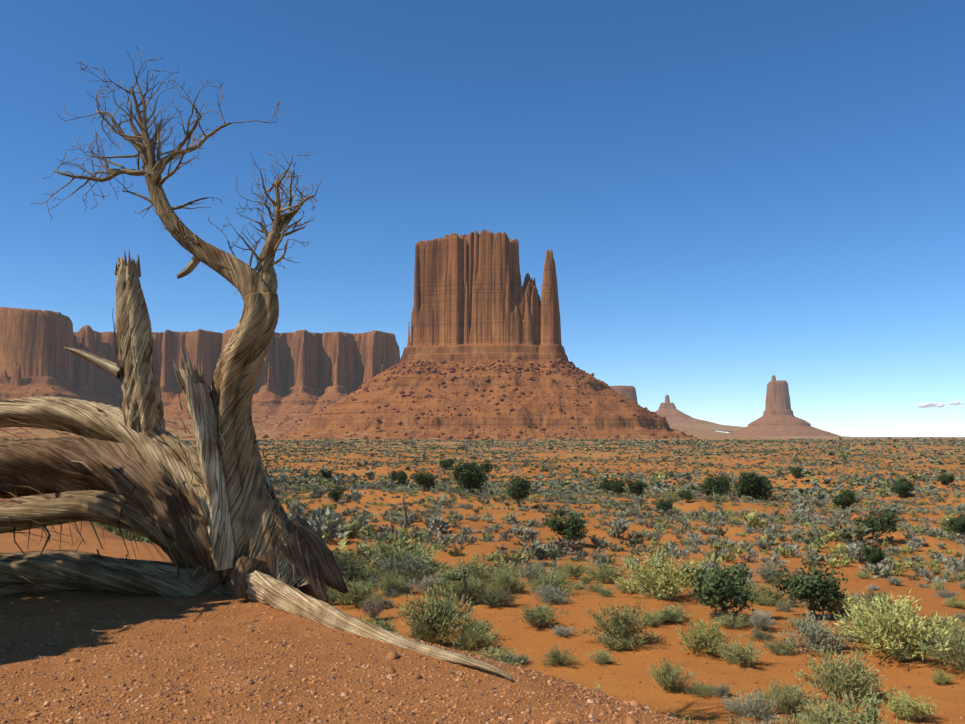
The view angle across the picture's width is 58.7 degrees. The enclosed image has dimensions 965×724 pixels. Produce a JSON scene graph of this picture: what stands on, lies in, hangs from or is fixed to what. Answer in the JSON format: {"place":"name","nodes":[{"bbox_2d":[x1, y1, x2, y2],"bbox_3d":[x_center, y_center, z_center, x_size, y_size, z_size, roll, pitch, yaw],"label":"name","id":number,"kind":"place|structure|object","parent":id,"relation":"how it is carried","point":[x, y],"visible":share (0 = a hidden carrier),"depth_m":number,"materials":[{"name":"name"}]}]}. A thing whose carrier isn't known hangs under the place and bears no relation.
{"place":"outdoors","nodes":[
{"label":"outdoors","id":0,"kind":"place"},
{"bbox_2d":[461,565,468,605],"bbox_3d":[-0.415,5.076,19.174,0.214,1.058,0.171,0,-5,1],"label":"stump wood","id":1,"kind":"object","parent":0,"point":[464,596],"visible":0.81,"depth_m":19.13,"materials":[{"name":"grey wood"}]},
{"bbox_2d":[0,438,964,723],"bbox_3d":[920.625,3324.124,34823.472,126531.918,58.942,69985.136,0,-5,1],"label":"ground","id":2,"kind":"structure","parent":0,"point":[514,634],"depth_m":13.30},
{"bbox_2d":[90,597,258,623],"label":"fallen twigs","id":3,"kind":"object","parent":2,"relation":"on","point":[146,603],"visible":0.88,"depth_m":8.33,"materials":[{"name":"brown wood"}]},
{"bbox_2d":[0,307,399,438],"bbox_3d":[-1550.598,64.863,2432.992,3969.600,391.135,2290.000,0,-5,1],"label":"mesa","id":4,"kind":"structure","parent":2,"relation":"on","point":[306,366],"depth_m":2599.03,"materials":[{"name":"brown stone"}]},
{"bbox_2d":[2,386,329,429],"bbox_3d":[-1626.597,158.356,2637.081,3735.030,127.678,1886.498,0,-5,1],"label":"boulders","id":5,"kind":"object","parent":4,"relation":"on","point":[260,404],"visible":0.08,"depth_m":2416.73,"materials":[{"name":"brown stone"}]},
{"bbox_2d":[0,45,512,680],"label":"dead juniper","id":6,"kind":"object","parent":2,"relation":"on","point":[208,515],"visible":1,"depth_m":9.42,"materials":[{"name":"brown wood"}]},
{"bbox_2d":[321,469,331,478],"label":"bush","id":7,"kind":"object","parent":2,"relation":"on","point":[326,474],"depth_m":113.78,"materials":[{"name":"green plant"}]},
{"bbox_2d":[325,486,345,501],"bbox_3d":[-9.191,8.286,53.376,1.287,1.235,1.309,0,-5,1],"label":"juniper","id":8,"kind":"object","parent":2,"relation":"on","point":[336,490],"depth_m":53.22,"materials":[{"name":"green plant"}]},
{"bbox_2d":[390,470,406,484],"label":"juniper","id":9,"kind":"object","parent":2,"relation":"on","point":[401,476],"depth_m":105.57,"materials":[{"name":"green plant"}]},
{"bbox_2d":[402,489,410,529],"bbox_3d":[-3.422,6.679,38.128,0.277,2.138,0.531,4,-7,-35],"label":"dead snag","id":10,"kind":"object","parent":2,"relation":"on","point":[405,517],"visible":0.88,"depth_m":38.11,"materials":[{"name":"grey wood"}]},
{"bbox_2d":[412,471,436,490],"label":"juniper","id":11,"kind":"object","parent":2,"relation":"on","point":[421,478],"depth_m":74.59,"materials":[{"name":"green plant"}]},
{"bbox_2d":[439,458,454,469],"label":"bush","id":12,"kind":"object","parent":2,"relation":"on","point":[443,463],"depth_m":178.98,"materials":[{"name":"green plant"}]},
{"bbox_2d":[443,573,468,580],"bbox_3d":[-0.569,4.813,19.188,0.627,0.210,0.483,0,-5,1],"label":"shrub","id":13,"kind":"object","parent":2,"relation":"on","point":[454,577],"visible":0.96,"depth_m":19.10,"materials":[{"name":"green plant"}]},
{"bbox_2d":[450,459,492,492],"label":"juniper","id":14,"kind":"object","parent":2,"relation":"on","point":[466,478],"depth_m":77.55,"materials":[{"name":"green plant"}]},
{"bbox_2d":[260,229,694,439],"bbox_3d":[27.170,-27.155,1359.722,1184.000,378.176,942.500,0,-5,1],"label":"butte","id":15,"kind":"object","parent":2,"relation":"on","point":[474,299],"visible":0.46,"depth_m":1308.90,"materials":[{"name":"brown stone"}]},
{"bbox_2d":[261,356,697,439],"bbox_3d":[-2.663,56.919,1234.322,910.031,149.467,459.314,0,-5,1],"label":"boulders","id":16,"kind":"object","parent":15,"relation":"on","point":[452,370],"visible":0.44,"depth_m":1272.80,"materials":[{"name":"brown stone"}]},
{"bbox_2d":[0,502,964,723],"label":"gravel stones","id":17,"kind":"object","parent":2,"relation":"on","point":[393,655],"visible":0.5,"depth_m":5.71,"materials":[{"name":"brown gravel"}]},
{"bbox_2d":[0,437,964,464],"bbox_3d":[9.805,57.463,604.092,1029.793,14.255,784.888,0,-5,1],"label":"shrubs","id":18,"kind":"object","parent":2,"relation":"on","point":[338,444],"visible":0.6,"depth_m":425.35,"materials":[{"name":"green plant"}]},
{"bbox_2d":[39,480,964,583],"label":"shrubs","id":19,"kind":"object","parent":2,"relation":"on","point":[324,525],"visible":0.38,"depth_m":38.63,"materials":[{"name":"green plant"}]},
{"bbox_2d":[506,476,530,507],"bbox_3d":[2.586,9.302,61.056,1.815,2.421,1.800,0,-5,1],"label":"juniper","id":20,"kind":"object","parent":2,"relation":"on","point":[519,488],"depth_m":60.66,"materials":[{"name":"green plant"}]},
{"bbox_2d":[148,532,964,723],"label":"shrubs","id":21,"kind":"object","parent":2,"relation":"on","point":[885,624],"visible":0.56,"depth_m":15.54,"materials":[{"name":"green plant"}]},
{"bbox_2d":[542,509,588,542],"bbox_3d":[3.423,6.774,34.794,2.020,1.669,1.561,0,-5,1],"label":"juniper","id":22,"kind":"object","parent":2,"relation":"on","point":[554,524],"depth_m":34.53,"materials":[{"name":"green plant"}]},
{"bbox_2d":[597,478,614,492],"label":"juniper","id":23,"kind":"object","parent":2,"relation":"on","point":[606,483],"depth_m":89.80,"materials":[{"name":"green plant"}]},
{"bbox_2d":[261,458,964,500],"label":"shrubs","id":24,"kind":"object","parent":2,"relation":"on","point":[882,487],"visible":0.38,"depth_m":128.59,"materials":[{"name":"green plant"}]},
{"bbox_2d":[609,480,624,494],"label":"juniper","id":25,"kind":"object","parent":2,"relation":"on","point":[617,486],"depth_m":82.29,"materials":[{"name":"green plant"}]},
{"bbox_2d":[624,477,646,495],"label":"juniper","id":26,"kind":"object","parent":2,"relation":"on","point":[636,488],"depth_m":80.97,"materials":[{"name":"green plant"}]},
{"bbox_2d":[655,499,672,512],"bbox_3d":[12.777,10.288,60.117,1.392,1.463,1.351,0,-5,1],"label":"juniper","id":27,"kind":"object","parent":2,"relation":"on","point":[665,505],"visible":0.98,"depth_m":59.91,"materials":[{"name":"green plant"}]},
{"bbox_2d":[678,490,694,502],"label":"bush","id":28,"kind":"object","parent":2,"relation":"on","point":[687,494],"depth_m":71.04,"materials":[{"name":"green plant"}]},
{"bbox_2d":[698,473,731,498],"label":"juniper","id":29,"kind":"object","parent":2,"relation":"on","point":[710,485],"depth_m":82.63,"materials":[{"name":"green plant"}]},
{"bbox_2d":[684,561,757,616],"bbox_3d":[4.908,4.770,17.639,1.436,1.389,1.556,0,-5,1],"label":"shrub","id":30,"kind":"object","parent":2,"relation":"on","point":[705,585],"depth_m":17.39,"materials":[{"name":"green plant"}]},
{"bbox_2d":[733,471,775,498],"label":"juniper","id":31,"kind":"object","parent":2,"relation":"on","point":[750,484],"depth_m":86.37,"materials":[{"name":"green plant"}]},
{"bbox_2d":[788,467,801,477],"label":"bush","id":32,"kind":"object","parent":2,"relation":"on","point":[794,471],"depth_m":121.69,"materials":[{"name":"green plant"}]},
{"bbox_2d":[730,375,865,438],"bbox_3d":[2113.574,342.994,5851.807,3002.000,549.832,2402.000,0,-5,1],"label":"castle butte","id":33,"kind":"object","parent":2,"relation":"on","point":[778,419],"visible":0.25,"depth_m":5983.10,"materials":[{"name":"brown stone"}]},
{"bbox_2d":[768,555,847,618],"bbox_3d":[6.923,4.901,18.296,1.593,1.422,1.497,0,-5,1],"label":"shrub","id":34,"kind":"object","parent":2,"relation":"on","point":[816,583],"depth_m":17.98,"materials":[{"name":"green plant"}]},
{"bbox_2d":[832,488,855,510],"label":"juniper","id":35,"kind":"object","parent":2,"relation":"on","point":[846,497],"depth_m":66.70,"materials":[{"name":"green plant"}]},
{"bbox_2d":[860,545,884,565],"bbox_3d":[12.303,6.208,27.032,0.758,0.904,0.844,0,-5,1],"label":"juniper","id":36,"kind":"object","parent":2,"relation":"on","point":[876,555],"depth_m":26.92,"materials":[{"name":"green plant"}]},
{"bbox_2d":[853,509,901,544],"bbox_3d":[15.716,6.582,33.981,1.705,1.586,1.539,0,-5,1],"label":"juniper","id":37,"kind":"object","parent":2,"relation":"on","point":[887,518],"depth_m":33.77,"materials":[{"name":"green plant"}]},
{"bbox_2d":[890,477,914,496],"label":"juniper","id":38,"kind":"object","parent":2,"relation":"on","point":[900,485],"depth_m":83.06,"materials":[{"name":"green plant"}]},
{"bbox_2d":[937,474,955,485],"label":"juniper","id":39,"kind":"object","parent":2,"relation":"on","point":[942,478],"depth_m":114.41,"materials":[{"name":"green plant"}]},
{"bbox_2d":[944,515,964,537],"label":"juniper","id":40,"kind":"object","parent":2,"relation":"on","point":[955,523],"depth_m":37.22,"materials":[{"name":"green plant"}]},
{"bbox_2d":[0,0,964,436],"label":"sky","id":41,"kind":"structure","parent":0,"point":[727,197],"materials":[{"name":"blue"}]},
{"bbox_2d":[610,386,766,438],"bbox_3d":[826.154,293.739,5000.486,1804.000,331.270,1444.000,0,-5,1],"label":"butte","id":42,"kind":"object","parent":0,"point":[628,392],"visible":0.17,"depth_m":4743.11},
{"bbox_2d":[654,395,744,431],"bbox_3d":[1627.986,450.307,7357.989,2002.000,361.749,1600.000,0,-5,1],"label":"spire","id":43,"kind":"structure","parent":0,"point":[670,412],"depth_m":7264.09,"materials":[{"name":"brown stone"}]},
{"bbox_2d":[858,437,913,438],"bbox_3d":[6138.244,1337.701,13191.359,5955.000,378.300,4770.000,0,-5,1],"label":"mesa","id":44,"kind":"structure","parent":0,"point":[884,437],"depth_m":13380.43,"materials":[{"name":"stone"}]},
{"bbox_2d":[914,437,964,437],"bbox_3d":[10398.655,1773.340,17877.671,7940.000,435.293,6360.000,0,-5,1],"label":"mesa","id":45,"kind":"structure","parent":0,"point":[939,437],"depth_m":18074.22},
{"bbox_2d":[917,401,963,407],"bbox_3d":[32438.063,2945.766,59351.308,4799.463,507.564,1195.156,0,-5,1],"label":"cloud","id":46,"kind":"structure","parent":0,"point":[929,404],"depth_m":59007.94,"materials":[{"name":"white"}]}
]}

